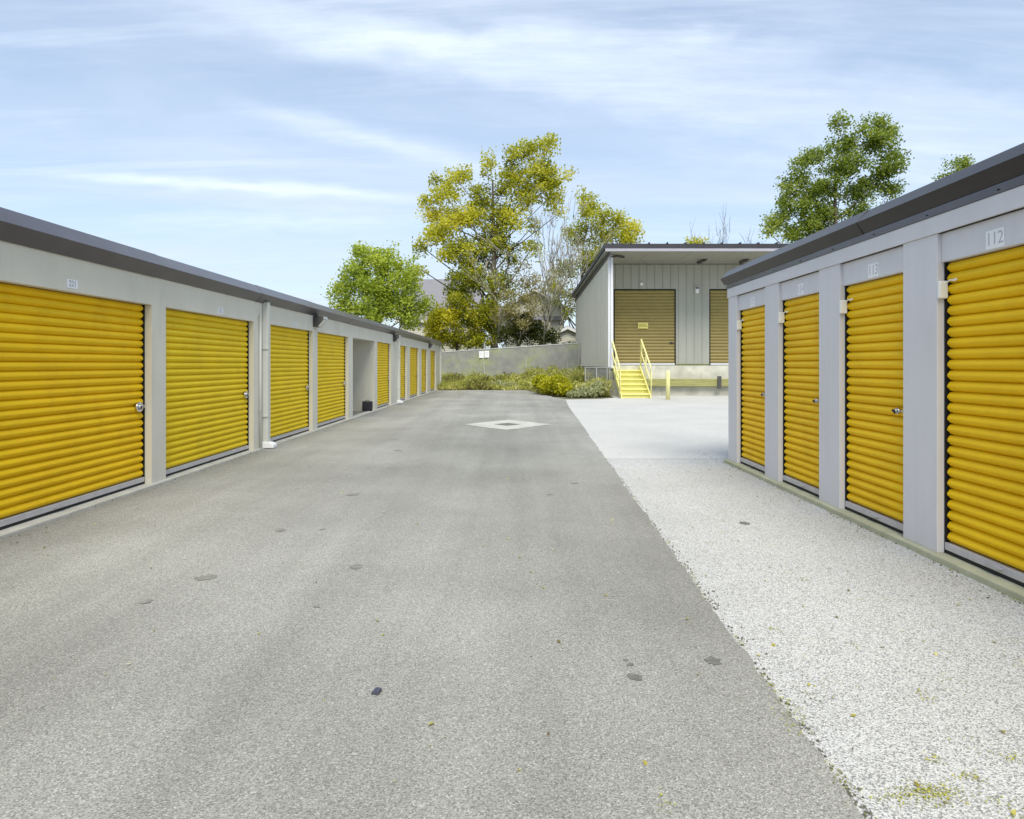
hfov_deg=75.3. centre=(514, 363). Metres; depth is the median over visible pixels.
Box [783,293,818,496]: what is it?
roll up door
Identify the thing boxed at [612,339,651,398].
dock stairs
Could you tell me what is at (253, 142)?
sky
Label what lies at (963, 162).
broadleaf tree
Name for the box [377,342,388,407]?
roll up door
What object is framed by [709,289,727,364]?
dock door
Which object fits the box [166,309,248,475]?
roll up door
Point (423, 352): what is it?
roll up door
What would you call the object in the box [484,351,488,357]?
sign
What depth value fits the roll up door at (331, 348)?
15.85 m
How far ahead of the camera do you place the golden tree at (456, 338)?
48.38 m
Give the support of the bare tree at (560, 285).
on the ground at (567, 397)
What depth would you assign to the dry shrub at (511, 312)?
46.21 m
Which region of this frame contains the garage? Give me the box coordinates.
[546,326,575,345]
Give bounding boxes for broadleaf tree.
[320,240,435,331]
[545,185,646,328]
[683,235,710,243]
[758,108,914,243]
[931,153,974,180]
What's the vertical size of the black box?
0.335 m
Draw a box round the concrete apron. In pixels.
[607,459,1023,818]
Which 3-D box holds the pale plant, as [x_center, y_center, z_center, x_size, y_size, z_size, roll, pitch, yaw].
[3.211,1.111,29.276,2.024,0.814,1.118,0,0,-8]
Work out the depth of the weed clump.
36.93 m
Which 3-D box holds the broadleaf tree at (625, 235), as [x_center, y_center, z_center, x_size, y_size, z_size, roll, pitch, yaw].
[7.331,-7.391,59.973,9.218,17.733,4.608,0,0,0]
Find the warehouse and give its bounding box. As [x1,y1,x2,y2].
[571,242,788,395]
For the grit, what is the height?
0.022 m
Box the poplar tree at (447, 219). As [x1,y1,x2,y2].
[412,132,578,349]
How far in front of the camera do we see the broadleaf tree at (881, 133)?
53.64 m
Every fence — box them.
[441,342,577,377]
[585,367,607,395]
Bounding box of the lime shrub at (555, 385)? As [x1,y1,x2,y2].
[531,374,572,395]
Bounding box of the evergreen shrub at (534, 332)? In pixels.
[491,313,561,346]
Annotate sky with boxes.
[0,0,1023,348]
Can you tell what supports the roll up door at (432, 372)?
in the storage building at (125, 370)
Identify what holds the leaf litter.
on the driveway
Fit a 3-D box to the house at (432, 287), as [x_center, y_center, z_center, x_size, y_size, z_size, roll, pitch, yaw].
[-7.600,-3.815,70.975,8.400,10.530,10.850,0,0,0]
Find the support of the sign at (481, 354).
attached to the fence at (513, 360)
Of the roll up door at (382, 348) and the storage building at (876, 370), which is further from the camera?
the roll up door at (382, 348)
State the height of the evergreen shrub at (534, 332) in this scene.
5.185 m
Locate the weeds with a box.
[437,363,614,396]
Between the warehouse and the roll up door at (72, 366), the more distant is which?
the warehouse
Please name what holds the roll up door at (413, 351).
in the storage building at (125, 370)
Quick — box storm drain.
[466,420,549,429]
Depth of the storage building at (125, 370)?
7.83 m
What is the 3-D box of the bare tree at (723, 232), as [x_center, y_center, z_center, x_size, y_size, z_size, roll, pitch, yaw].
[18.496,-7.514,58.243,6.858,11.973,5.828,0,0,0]
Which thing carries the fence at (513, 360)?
on the ground at (567, 397)
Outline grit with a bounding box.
[10,417,1023,818]
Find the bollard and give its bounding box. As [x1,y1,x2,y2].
[665,371,670,399]
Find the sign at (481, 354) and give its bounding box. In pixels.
[479,351,483,357]
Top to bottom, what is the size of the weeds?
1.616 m
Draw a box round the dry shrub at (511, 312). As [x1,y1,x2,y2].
[488,255,564,346]
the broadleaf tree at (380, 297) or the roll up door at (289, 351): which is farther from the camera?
the broadleaf tree at (380, 297)
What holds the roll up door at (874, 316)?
in the storage building at (876, 370)
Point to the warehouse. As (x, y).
(667, 303)
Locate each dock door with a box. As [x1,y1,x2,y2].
[614,289,675,364]
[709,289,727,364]
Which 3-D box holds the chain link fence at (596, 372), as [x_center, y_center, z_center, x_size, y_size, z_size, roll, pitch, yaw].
[3.800,0.795,31.000,0.066,1.310,1.686,0,0,-33]
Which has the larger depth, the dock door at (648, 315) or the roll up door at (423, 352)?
the dock door at (648, 315)
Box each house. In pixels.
[395,279,483,352]
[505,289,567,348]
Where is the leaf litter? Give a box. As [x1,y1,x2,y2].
[12,428,1018,814]
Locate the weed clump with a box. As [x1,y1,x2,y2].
[486,379,520,387]
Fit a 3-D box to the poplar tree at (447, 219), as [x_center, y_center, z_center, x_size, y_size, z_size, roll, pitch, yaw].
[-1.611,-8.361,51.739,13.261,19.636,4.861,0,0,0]
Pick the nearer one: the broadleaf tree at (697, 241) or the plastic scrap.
the plastic scrap
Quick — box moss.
[622,465,1023,818]
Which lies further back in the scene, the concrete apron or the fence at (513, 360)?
the fence at (513, 360)
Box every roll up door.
[0,283,144,529]
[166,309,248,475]
[270,325,308,441]
[318,333,345,426]
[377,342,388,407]
[400,346,404,399]
[410,347,417,397]
[421,349,425,393]
[430,351,434,390]
[740,306,764,472]
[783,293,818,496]
[845,274,902,533]
[944,246,1023,586]
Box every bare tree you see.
[454,185,614,347]
[690,206,763,243]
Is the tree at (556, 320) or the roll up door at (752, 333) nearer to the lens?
the roll up door at (752, 333)
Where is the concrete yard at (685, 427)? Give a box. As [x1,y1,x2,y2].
[565,396,727,458]
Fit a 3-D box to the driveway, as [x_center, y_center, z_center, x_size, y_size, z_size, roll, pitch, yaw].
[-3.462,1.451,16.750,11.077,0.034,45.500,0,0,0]
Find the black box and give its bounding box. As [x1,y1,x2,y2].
[362,400,372,410]
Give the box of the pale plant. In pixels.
[566,380,608,397]
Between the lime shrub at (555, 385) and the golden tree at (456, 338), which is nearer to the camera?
the lime shrub at (555, 385)
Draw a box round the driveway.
[0,390,864,818]
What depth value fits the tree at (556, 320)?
62.00 m
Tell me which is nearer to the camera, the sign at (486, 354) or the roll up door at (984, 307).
the roll up door at (984, 307)
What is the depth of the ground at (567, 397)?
29.31 m
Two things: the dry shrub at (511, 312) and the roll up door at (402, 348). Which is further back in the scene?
the dry shrub at (511, 312)
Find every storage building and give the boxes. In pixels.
[0,207,441,537]
[720,143,1023,602]
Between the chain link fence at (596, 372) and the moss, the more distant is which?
the chain link fence at (596, 372)
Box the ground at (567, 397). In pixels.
[491,389,613,398]
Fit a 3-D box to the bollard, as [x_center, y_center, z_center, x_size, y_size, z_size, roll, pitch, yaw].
[6.170,0.858,26.750,0.240,1.185,0.240,0,0,0]
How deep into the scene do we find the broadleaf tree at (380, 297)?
45.56 m
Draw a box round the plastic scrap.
[371,687,381,694]
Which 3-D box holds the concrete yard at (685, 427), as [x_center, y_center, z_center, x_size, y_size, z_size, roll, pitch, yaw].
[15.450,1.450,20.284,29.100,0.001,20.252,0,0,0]
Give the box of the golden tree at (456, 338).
[422,291,508,351]
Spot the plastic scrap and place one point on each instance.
(376, 690)

